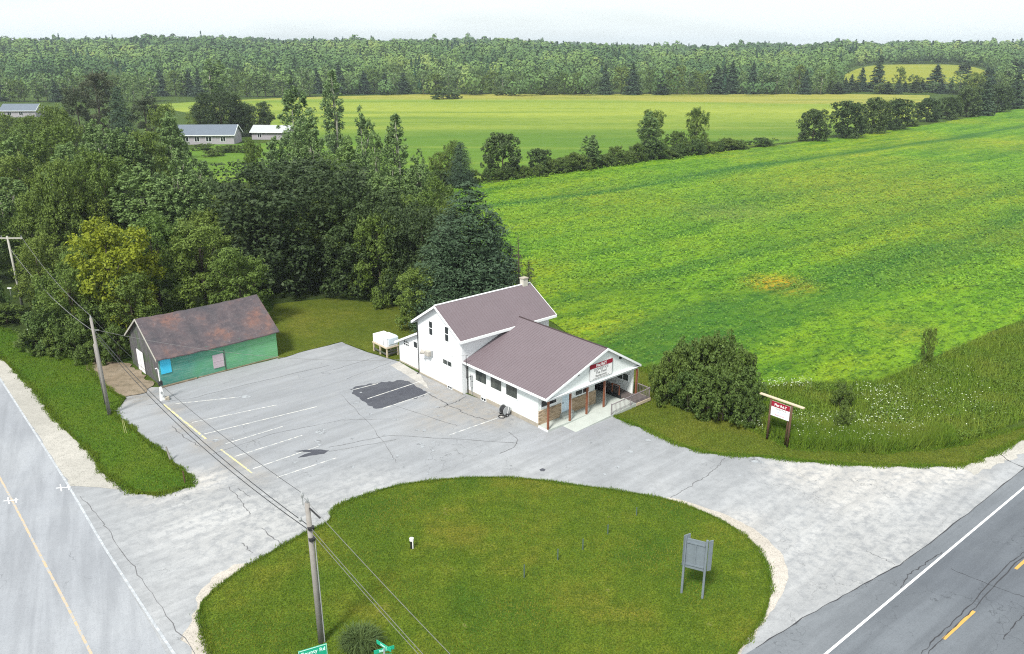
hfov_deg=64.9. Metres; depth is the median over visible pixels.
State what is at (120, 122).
spruce tree
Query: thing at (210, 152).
shrub
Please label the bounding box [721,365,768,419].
shrub
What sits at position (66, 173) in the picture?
ash tree
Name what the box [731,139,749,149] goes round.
shrub
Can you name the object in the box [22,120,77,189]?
ash tree
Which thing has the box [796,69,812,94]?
spruce tree
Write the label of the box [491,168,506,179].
shrub
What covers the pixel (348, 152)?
poplar tree
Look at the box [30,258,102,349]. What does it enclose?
ash tree
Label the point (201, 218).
ash tree
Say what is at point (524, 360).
restaurant
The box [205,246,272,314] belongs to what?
ash tree
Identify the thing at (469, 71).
broadleaf tree
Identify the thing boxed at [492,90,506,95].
shrub
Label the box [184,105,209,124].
ash tree
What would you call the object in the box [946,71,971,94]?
poplar tree
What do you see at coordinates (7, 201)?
poplar tree
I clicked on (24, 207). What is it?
ash tree
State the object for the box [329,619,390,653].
daylily clump
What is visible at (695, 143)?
shrub
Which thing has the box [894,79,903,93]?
spruce tree
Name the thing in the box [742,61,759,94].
spruce tree
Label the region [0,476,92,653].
side road centre line
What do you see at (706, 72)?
broadleaf tree
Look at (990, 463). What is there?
roadside gravel
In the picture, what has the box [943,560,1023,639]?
highway centre dashes
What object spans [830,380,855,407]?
shrub
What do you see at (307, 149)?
poplar tree
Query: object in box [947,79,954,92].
spruce tree
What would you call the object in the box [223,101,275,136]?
maple tree
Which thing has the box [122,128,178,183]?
ash tree
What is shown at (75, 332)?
shrub
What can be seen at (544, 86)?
broadleaf tree
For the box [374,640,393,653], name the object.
street name post
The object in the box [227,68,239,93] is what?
broadleaf tree
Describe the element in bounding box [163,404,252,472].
yellow lines
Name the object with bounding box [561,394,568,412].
door
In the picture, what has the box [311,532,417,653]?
power line
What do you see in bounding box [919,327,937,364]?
ash tree
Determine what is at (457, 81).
broadleaf tree
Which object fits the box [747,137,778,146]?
shrub
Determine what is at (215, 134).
house
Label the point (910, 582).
highway edge line
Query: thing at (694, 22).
sky
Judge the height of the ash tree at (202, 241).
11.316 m
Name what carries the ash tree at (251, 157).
on the woodland floor
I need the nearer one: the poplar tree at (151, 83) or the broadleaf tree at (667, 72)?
the poplar tree at (151, 83)
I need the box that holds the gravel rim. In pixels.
[667,497,787,653]
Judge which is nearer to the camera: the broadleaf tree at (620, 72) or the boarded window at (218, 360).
the boarded window at (218, 360)
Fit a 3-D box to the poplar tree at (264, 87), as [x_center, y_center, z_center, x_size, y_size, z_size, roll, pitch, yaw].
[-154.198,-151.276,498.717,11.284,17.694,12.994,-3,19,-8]
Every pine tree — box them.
[59,86,100,148]
[74,70,124,148]
[128,96,165,156]
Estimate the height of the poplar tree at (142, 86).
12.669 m
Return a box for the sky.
[0,0,1023,46]
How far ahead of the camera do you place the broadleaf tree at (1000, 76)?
492.79 m
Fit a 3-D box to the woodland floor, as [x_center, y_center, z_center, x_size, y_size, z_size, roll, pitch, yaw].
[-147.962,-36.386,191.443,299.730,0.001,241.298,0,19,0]
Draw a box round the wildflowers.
[741,371,1006,436]
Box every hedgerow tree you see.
[480,132,523,177]
[526,148,551,173]
[796,108,832,140]
[828,100,868,138]
[857,97,895,133]
[876,98,916,129]
[912,97,942,121]
[935,96,963,119]
[951,86,985,116]
[985,83,1017,111]
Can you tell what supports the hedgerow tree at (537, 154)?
on the hay field at (560, 125)
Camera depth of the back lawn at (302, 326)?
86.55 m
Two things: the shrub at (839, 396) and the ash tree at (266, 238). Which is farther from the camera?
the ash tree at (266, 238)
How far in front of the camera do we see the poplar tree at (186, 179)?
102.09 m
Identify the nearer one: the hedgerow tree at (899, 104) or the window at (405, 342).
the window at (405, 342)
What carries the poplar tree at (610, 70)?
on the hay field at (560, 125)
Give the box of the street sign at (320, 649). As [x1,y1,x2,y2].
[298,643,327,653]
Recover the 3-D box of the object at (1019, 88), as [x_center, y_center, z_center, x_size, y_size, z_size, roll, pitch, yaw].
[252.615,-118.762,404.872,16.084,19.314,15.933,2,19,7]
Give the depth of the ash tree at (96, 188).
103.90 m
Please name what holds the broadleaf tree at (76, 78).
on the ground at (170, 98)
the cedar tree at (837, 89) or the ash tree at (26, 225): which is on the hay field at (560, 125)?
the cedar tree at (837, 89)
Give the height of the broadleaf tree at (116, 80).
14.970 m
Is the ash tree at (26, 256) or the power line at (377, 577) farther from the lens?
the ash tree at (26, 256)
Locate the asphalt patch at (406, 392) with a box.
[350,380,426,408]
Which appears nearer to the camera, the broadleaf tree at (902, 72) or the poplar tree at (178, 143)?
the poplar tree at (178, 143)
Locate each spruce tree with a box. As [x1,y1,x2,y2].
[0,81,13,101]
[48,79,63,101]
[106,86,136,146]
[154,67,170,96]
[181,69,194,96]
[190,68,206,96]
[285,70,299,94]
[310,68,323,93]
[330,64,349,94]
[355,71,373,94]
[374,73,393,93]
[390,228,470,335]
[395,73,414,94]
[399,180,529,311]
[444,142,476,186]
[463,211,520,294]
[595,62,613,94]
[621,61,642,94]
[652,71,670,94]
[705,65,728,94]
[720,64,728,93]
[722,61,742,93]
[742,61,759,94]
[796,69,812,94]
[841,78,851,92]
[847,74,854,88]
[856,68,867,90]
[858,77,868,91]
[866,54,887,91]
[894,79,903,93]
[901,81,909,92]
[920,80,925,91]
[921,64,948,92]
[931,80,949,93]
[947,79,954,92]
[976,78,996,115]
[978,66,990,86]
[984,67,996,94]
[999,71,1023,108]
[1012,61,1023,86]
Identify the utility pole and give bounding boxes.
[0,236,24,308]
[89,315,110,414]
[298,492,324,643]
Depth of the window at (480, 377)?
67.52 m
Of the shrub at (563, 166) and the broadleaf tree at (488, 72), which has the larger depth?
the broadleaf tree at (488, 72)
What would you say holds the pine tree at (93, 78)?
on the woodland floor
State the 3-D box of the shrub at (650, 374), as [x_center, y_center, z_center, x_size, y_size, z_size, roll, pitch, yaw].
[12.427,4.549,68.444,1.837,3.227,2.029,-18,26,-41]
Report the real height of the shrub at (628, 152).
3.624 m
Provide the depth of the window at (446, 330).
68.94 m
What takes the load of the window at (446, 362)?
in the restaurant
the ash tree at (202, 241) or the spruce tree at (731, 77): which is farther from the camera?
the spruce tree at (731, 77)
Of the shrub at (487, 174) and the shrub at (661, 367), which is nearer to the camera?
the shrub at (661, 367)
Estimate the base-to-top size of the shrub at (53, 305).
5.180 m
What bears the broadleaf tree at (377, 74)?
on the ground at (170, 98)
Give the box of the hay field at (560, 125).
[150,94,931,181]
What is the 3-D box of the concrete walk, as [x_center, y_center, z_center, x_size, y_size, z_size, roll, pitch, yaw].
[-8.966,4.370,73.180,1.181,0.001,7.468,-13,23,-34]
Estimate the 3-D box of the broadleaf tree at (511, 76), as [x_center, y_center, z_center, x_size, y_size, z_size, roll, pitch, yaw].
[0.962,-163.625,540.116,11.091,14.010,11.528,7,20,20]
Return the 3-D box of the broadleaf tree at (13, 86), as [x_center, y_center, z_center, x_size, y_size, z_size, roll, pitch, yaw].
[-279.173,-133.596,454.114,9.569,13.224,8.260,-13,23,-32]
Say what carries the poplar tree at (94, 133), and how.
on the woodland floor
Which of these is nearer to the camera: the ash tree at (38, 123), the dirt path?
the dirt path
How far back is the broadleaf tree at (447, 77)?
529.80 m
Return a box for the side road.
[0,381,165,653]
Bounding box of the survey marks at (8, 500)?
[4,484,68,503]
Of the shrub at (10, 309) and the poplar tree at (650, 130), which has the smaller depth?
the shrub at (10, 309)
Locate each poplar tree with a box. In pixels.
[0,78,17,101]
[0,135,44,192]
[0,177,29,258]
[16,80,28,100]
[20,172,69,233]
[27,79,42,101]
[36,73,52,100]
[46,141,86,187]
[47,79,69,98]
[61,70,77,96]
[70,117,131,202]
[101,71,113,100]
[102,162,137,259]
[105,165,176,262]
[106,127,153,180]
[117,72,132,100]
[136,172,163,211]
[139,79,153,98]
[143,72,159,96]
[143,176,195,256]
[146,151,211,272]
[151,111,196,180]
[173,68,191,95]
[182,157,221,220]
[200,59,230,106]
[201,74,210,92]
[221,73,231,90]
[250,71,260,96]
[254,68,272,96]
[258,136,289,199]
[263,73,277,95]
[271,75,288,95]
[276,74,319,179]
[284,109,332,202]
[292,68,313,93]
[299,68,317,95]
[319,69,345,159]
[320,64,332,88]
[330,133,369,180]
[354,104,375,189]
[366,158,414,201]
[369,121,388,184]
[381,113,408,186]
[389,74,399,92]
[405,148,433,206]
[413,70,432,93]
[523,71,534,92]
[578,135,601,168]
[606,69,613,87]
[636,111,661,153]
[685,70,698,94]
[756,68,770,93]
[764,68,780,92]
[767,70,784,93]
[812,67,826,94]
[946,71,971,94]
[999,64,1013,86]
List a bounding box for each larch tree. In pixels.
[497,244,530,284]
[524,260,537,290]
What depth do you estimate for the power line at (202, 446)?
47.66 m
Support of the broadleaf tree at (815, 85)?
on the ground at (170, 98)
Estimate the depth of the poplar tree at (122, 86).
458.49 m
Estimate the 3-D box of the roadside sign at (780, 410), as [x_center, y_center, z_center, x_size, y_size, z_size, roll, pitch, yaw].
[19.914,7.121,59.922,0.280,3.680,3.600,-16,24,-38]
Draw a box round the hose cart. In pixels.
[498,402,510,418]
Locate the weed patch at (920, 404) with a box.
[646,326,1023,443]
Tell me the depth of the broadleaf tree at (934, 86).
543.16 m
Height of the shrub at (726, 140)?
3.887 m
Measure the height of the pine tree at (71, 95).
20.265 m
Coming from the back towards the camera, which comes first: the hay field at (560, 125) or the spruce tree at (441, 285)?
the hay field at (560, 125)
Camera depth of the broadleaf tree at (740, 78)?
533.52 m
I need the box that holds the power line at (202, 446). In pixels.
[96,336,306,528]
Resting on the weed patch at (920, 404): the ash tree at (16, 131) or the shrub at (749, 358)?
the shrub at (749, 358)
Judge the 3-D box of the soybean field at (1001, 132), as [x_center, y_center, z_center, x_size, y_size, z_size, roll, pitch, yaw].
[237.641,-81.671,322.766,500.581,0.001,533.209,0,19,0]
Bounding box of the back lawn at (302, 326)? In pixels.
[269,298,417,360]
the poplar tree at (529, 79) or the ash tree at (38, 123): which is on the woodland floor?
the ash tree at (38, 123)
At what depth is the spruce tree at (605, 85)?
525.40 m
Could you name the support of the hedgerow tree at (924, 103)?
on the ground at (170, 98)
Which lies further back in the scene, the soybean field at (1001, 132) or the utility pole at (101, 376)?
the soybean field at (1001, 132)
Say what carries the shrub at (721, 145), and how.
on the ground at (170, 98)
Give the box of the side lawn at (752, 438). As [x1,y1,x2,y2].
[617,368,1023,464]
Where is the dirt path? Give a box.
[86,361,153,395]
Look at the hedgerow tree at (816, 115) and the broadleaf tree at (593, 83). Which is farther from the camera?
the broadleaf tree at (593, 83)
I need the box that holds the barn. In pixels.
[124,294,279,387]
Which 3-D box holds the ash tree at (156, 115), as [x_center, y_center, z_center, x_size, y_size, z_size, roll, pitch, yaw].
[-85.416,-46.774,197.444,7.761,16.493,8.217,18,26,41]
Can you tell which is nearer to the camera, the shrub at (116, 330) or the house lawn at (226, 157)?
the shrub at (116, 330)
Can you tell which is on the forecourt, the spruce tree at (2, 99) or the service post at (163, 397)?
the service post at (163, 397)
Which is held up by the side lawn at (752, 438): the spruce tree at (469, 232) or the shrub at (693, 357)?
the shrub at (693, 357)
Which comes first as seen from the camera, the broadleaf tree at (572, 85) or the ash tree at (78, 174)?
the ash tree at (78, 174)
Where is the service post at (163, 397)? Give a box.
[155,368,169,400]
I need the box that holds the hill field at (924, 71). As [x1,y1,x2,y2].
[844,64,984,83]
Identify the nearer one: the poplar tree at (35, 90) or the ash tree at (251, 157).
the ash tree at (251, 157)
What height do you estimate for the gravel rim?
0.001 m
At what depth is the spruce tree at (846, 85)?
540.15 m
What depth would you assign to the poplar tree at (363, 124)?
142.72 m
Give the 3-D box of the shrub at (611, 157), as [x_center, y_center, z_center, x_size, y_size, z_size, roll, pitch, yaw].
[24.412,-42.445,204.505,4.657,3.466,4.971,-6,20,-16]
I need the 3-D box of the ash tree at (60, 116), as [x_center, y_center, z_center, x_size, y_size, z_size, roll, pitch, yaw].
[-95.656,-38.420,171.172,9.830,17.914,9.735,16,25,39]
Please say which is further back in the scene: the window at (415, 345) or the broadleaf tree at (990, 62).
the broadleaf tree at (990, 62)
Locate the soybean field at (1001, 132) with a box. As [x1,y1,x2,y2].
[453,108,1023,384]
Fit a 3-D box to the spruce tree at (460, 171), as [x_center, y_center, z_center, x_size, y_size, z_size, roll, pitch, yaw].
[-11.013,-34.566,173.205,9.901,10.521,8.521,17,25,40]
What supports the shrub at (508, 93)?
on the hay field at (560, 125)
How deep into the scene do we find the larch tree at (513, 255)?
88.72 m
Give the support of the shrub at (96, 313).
on the woodland floor
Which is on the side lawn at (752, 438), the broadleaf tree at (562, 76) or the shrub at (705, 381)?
the shrub at (705, 381)
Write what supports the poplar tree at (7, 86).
on the ground at (170, 98)
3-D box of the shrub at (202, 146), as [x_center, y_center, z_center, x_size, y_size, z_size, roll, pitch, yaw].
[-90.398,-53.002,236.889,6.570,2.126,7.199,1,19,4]
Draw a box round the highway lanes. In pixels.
[828,489,1023,653]
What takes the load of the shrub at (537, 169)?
on the soybean field at (1001, 132)
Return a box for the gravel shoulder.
[0,360,129,490]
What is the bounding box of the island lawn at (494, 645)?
[200,477,769,653]
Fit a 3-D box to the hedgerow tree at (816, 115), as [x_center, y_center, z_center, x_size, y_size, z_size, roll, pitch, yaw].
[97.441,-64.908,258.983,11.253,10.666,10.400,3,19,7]
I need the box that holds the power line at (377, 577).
[301,495,449,653]
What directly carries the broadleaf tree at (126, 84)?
on the ground at (170, 98)
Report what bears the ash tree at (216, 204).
on the woodland floor
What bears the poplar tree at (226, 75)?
on the ground at (170, 98)
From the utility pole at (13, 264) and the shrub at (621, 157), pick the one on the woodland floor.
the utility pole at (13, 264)
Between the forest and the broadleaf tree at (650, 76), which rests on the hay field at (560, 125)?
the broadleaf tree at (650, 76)
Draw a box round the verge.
[0,330,188,494]
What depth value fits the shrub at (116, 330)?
75.56 m
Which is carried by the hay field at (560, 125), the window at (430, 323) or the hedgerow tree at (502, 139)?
the hedgerow tree at (502, 139)
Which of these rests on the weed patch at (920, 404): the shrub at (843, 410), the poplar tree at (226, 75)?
the shrub at (843, 410)
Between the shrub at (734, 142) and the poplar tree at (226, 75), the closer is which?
the shrub at (734, 142)
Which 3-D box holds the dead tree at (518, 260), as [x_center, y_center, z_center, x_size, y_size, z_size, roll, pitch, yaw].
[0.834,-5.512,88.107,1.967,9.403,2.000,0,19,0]
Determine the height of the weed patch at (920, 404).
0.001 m
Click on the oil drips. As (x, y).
(752, 459)
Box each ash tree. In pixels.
[0,112,26,150]
[0,123,46,165]
[0,151,49,212]
[0,206,37,277]
[8,113,38,156]
[8,231,60,308]
[9,184,70,268]
[19,205,87,277]
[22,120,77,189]
[28,156,95,261]
[30,116,53,161]
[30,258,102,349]
[36,103,83,160]
[52,159,116,239]
[56,187,119,265]
[58,235,111,323]
[71,146,137,268]
[98,270,165,341]
[116,210,194,314]
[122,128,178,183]
[146,102,182,165]
[157,220,251,313]
[166,186,212,265]
[171,207,228,290]
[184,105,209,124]
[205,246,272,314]
[206,195,254,259]
[229,187,281,271]
[243,137,263,189]
[262,190,306,263]
[284,199,326,282]
[302,203,352,283]
[305,154,347,199]
[323,206,379,294]
[351,210,404,308]
[393,260,448,328]
[395,198,426,271]
[400,193,432,262]
[415,175,459,234]
[427,151,452,179]
[435,199,464,255]
[441,140,459,174]
[637,109,666,142]
[685,106,709,141]
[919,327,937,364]
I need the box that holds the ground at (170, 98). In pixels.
[0,52,1023,458]
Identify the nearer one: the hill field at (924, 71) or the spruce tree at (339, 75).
the spruce tree at (339, 75)
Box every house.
[0,104,44,116]
[178,124,242,144]
[249,125,292,139]
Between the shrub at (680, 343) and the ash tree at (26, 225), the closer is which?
the shrub at (680, 343)
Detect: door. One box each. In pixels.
[136,348,145,373]
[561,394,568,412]
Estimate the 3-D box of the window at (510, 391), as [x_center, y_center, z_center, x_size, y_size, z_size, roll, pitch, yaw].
[-0.031,5.182,64.675,0.045,1.070,1.480,-16,25,-38]
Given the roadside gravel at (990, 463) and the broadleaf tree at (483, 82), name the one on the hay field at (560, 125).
the broadleaf tree at (483, 82)
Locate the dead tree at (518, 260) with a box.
[512,237,522,284]
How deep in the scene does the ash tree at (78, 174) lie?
111.51 m
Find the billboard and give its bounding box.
[680,533,713,598]
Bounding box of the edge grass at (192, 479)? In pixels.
[0,327,1023,653]
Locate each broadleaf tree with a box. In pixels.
[7,78,26,101]
[74,75,86,96]
[75,73,93,99]
[109,75,125,99]
[120,72,143,101]
[164,70,184,95]
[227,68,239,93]
[233,70,256,96]
[340,74,356,93]
[350,72,361,92]
[365,68,381,92]
[403,75,415,93]
[425,73,446,92]
[426,71,437,93]
[438,67,457,91]
[447,68,465,93]
[460,67,474,92]
[464,75,483,94]
[474,75,489,93]
[486,69,501,92]
[494,74,510,92]
[504,72,519,88]
[512,73,523,93]
[533,74,550,91]
[541,68,557,92]
[551,75,563,92]
[555,71,571,94]
[565,71,585,93]
[580,73,596,93]
[584,73,601,94]
[610,66,629,92]
[631,68,647,93]
[643,69,659,93]
[656,68,677,92]
[670,64,686,93]
[689,70,706,94]
[701,69,714,90]
[736,69,748,93]
[782,68,798,93]
[788,64,809,92]
[809,70,828,92]
[824,69,839,91]
[873,83,884,93]
[891,66,906,89]
[907,74,924,85]
[925,81,940,92]
[965,74,987,92]
[969,71,987,87]
[989,55,1003,71]
[991,70,1009,91]
[995,71,1010,85]
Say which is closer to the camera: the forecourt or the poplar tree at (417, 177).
the forecourt
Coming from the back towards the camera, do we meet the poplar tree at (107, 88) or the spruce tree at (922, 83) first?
the spruce tree at (922, 83)
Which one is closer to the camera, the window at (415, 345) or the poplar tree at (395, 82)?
the window at (415, 345)
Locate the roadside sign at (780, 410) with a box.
[760,392,804,446]
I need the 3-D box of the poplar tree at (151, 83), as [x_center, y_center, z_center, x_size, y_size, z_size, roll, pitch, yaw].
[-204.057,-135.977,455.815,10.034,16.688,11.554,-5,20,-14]
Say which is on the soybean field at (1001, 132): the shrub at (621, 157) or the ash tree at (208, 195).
the shrub at (621, 157)
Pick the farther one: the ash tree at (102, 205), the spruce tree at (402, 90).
the spruce tree at (402, 90)
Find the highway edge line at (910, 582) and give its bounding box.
[824,487,1023,653]
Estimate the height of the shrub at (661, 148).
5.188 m
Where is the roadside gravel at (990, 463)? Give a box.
[963,440,1023,474]
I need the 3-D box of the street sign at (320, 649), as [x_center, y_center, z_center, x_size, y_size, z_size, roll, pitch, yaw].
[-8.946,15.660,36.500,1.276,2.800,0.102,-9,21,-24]
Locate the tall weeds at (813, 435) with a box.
[646,318,1023,452]
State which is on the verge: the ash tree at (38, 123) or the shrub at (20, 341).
the shrub at (20, 341)
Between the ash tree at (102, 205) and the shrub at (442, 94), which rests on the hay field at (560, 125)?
the shrub at (442, 94)
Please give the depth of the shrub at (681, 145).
222.60 m
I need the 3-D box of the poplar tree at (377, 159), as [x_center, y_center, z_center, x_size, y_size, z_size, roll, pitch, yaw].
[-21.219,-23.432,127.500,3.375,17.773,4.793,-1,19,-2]
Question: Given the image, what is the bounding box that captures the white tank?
[373,331,397,347]
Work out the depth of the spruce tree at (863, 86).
549.45 m
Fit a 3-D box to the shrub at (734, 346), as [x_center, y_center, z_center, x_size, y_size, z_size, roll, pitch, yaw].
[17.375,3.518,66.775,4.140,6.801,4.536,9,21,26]
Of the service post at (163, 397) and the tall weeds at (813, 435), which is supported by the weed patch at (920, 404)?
the tall weeds at (813, 435)
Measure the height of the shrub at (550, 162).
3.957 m
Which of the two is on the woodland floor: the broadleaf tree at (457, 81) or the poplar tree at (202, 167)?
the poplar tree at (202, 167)
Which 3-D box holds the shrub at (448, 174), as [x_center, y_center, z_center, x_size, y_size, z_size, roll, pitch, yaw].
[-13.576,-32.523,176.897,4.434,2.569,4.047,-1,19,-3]
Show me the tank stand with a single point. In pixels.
(387, 351)
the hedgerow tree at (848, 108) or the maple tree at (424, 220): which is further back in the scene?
the hedgerow tree at (848, 108)
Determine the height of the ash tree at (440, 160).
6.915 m
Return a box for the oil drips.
[212,390,763,475]
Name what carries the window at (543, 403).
in the restaurant
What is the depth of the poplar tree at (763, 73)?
533.32 m
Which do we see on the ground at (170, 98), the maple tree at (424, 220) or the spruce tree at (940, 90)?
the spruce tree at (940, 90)
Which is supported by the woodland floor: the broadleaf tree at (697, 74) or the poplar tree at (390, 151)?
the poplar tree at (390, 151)
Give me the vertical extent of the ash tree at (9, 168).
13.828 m
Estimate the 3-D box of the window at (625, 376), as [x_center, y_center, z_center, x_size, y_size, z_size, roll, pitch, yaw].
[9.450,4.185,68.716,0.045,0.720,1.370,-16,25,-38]
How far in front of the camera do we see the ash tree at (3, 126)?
192.66 m
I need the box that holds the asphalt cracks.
[80,356,893,653]
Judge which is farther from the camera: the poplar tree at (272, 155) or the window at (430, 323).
the poplar tree at (272, 155)
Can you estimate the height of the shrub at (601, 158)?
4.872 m
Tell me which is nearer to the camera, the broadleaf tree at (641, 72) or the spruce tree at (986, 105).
the spruce tree at (986, 105)
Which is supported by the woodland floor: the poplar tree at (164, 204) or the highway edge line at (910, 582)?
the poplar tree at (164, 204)
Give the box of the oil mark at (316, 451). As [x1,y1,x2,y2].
[298,449,328,457]
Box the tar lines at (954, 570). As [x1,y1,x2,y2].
[756,453,1023,653]
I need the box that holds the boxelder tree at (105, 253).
[58,216,166,341]
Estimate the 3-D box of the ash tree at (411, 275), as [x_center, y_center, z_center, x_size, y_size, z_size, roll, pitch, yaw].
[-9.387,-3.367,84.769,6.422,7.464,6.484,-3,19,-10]
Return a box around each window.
[205,137,211,141]
[212,353,224,368]
[403,339,409,346]
[413,340,417,348]
[428,320,432,336]
[442,358,451,367]
[444,325,448,342]
[475,369,486,385]
[490,376,501,392]
[505,383,517,399]
[540,399,556,408]
[575,386,589,396]
[616,373,628,381]
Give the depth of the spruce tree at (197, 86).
499.19 m
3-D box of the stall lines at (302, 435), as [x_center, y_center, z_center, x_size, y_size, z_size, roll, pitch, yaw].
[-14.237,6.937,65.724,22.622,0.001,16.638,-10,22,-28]
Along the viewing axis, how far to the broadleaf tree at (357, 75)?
535.98 m
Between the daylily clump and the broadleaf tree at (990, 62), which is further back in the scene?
the broadleaf tree at (990, 62)
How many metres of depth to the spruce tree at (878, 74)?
545.15 m
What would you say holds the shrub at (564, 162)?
on the ground at (170, 98)
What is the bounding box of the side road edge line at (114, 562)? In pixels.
[0,378,175,653]
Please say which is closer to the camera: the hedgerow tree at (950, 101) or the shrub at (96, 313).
the shrub at (96, 313)
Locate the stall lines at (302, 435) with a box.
[176,382,502,476]
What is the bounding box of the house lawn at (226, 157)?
[184,143,292,181]
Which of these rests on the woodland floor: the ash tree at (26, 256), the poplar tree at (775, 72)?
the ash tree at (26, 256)
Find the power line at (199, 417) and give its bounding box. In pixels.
[98,324,299,491]
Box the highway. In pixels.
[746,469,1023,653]
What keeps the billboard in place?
on the island lawn at (494, 645)
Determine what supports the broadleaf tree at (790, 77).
on the hay field at (560, 125)
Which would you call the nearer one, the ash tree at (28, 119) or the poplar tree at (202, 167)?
the poplar tree at (202, 167)
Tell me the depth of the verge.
63.95 m
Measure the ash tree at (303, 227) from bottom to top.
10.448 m
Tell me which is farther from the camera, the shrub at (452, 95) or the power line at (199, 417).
the shrub at (452, 95)
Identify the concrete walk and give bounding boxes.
[391,361,428,388]
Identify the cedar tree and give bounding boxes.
[826,82,844,93]
[849,80,860,92]
[878,81,896,94]
[906,79,923,92]
[955,60,971,73]
[1005,59,1020,84]
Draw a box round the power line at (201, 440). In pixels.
[94,330,306,524]
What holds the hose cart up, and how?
on the forecourt
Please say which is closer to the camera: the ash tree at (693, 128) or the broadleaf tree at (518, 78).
the ash tree at (693, 128)
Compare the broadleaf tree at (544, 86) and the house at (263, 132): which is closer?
the house at (263, 132)
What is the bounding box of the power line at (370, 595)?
[312,529,422,653]
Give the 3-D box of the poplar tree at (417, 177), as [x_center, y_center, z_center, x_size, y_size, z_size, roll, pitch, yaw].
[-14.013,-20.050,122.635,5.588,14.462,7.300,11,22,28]
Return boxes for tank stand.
[372,341,398,357]
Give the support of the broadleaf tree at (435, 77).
on the hay field at (560, 125)
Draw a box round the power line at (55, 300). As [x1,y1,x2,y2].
[11,250,89,328]
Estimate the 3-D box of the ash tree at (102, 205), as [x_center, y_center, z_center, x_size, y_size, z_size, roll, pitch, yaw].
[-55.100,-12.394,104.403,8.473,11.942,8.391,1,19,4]
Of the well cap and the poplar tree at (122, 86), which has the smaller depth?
the well cap
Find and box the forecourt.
[3,342,1023,653]
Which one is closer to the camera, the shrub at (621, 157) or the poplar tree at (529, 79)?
the shrub at (621, 157)
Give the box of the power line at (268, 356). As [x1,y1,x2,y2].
[98,330,463,360]
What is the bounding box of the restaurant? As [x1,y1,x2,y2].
[394,276,650,431]
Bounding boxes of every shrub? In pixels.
[0,281,9,322]
[0,301,24,323]
[12,323,56,356]
[19,305,44,325]
[21,306,69,351]
[31,273,60,309]
[41,289,69,319]
[42,333,76,356]
[52,316,100,358]
[58,299,114,348]
[72,338,110,365]
[96,323,131,365]
[190,143,214,150]
[201,149,224,156]
[213,145,236,152]
[235,144,252,152]
[430,90,458,98]
[433,170,447,184]
[443,173,459,184]
[445,92,462,98]
[466,170,483,182]
[480,168,496,181]
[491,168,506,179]
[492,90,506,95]
[498,170,518,179]
[505,88,519,95]
[517,165,533,177]
[531,164,549,176]
[536,89,550,94]
[544,159,559,173]
[550,159,569,173]
[556,156,576,172]
[564,151,582,170]
[566,153,592,169]
[566,160,576,170]
[581,159,598,168]
[589,150,604,168]
[598,154,610,166]
[601,153,616,166]
[608,145,626,165]
[613,154,632,165]
[620,150,639,163]
[629,142,645,161]
[635,144,653,160]
[646,145,660,159]
[648,356,680,406]
[648,364,667,390]
[649,142,668,158]
[655,346,696,407]
[656,148,678,159]
[663,131,689,147]
[663,146,684,158]
[668,143,691,155]
[668,369,707,412]
[669,335,703,395]
[678,361,730,418]
[680,140,695,155]
[680,335,729,408]
[685,138,706,154]
[689,336,736,394]
[694,137,707,153]
[694,371,749,425]
[696,328,743,398]
[699,141,719,153]
[709,141,724,151]
[711,141,733,150]
[716,348,757,387]
[719,137,735,150]
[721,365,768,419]
[722,139,742,148]
[730,388,761,427]
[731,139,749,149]
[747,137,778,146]
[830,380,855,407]
[834,405,856,427]
[903,119,921,125]
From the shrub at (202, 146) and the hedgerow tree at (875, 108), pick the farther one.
the hedgerow tree at (875, 108)
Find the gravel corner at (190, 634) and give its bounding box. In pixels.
[180,563,244,653]
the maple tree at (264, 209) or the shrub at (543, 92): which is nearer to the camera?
the maple tree at (264, 209)
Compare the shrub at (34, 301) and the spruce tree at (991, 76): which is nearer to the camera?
the shrub at (34, 301)
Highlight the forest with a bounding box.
[0,31,1023,94]
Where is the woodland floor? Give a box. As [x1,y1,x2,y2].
[0,129,464,350]
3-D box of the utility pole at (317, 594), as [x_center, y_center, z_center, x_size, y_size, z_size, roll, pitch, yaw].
[-9.453,11.889,38.823,1.088,8.623,0.630,0,19,0]
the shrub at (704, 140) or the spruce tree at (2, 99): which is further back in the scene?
the spruce tree at (2, 99)
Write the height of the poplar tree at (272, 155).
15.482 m
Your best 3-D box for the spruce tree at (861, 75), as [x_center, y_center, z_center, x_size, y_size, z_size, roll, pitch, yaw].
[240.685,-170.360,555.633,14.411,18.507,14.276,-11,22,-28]
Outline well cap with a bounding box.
[409,537,413,548]
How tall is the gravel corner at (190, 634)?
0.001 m
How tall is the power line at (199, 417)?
0.873 m
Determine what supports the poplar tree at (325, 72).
on the ground at (170, 98)
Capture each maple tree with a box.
[188,89,248,132]
[204,154,380,296]
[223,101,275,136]
[313,182,425,297]
[369,204,466,313]

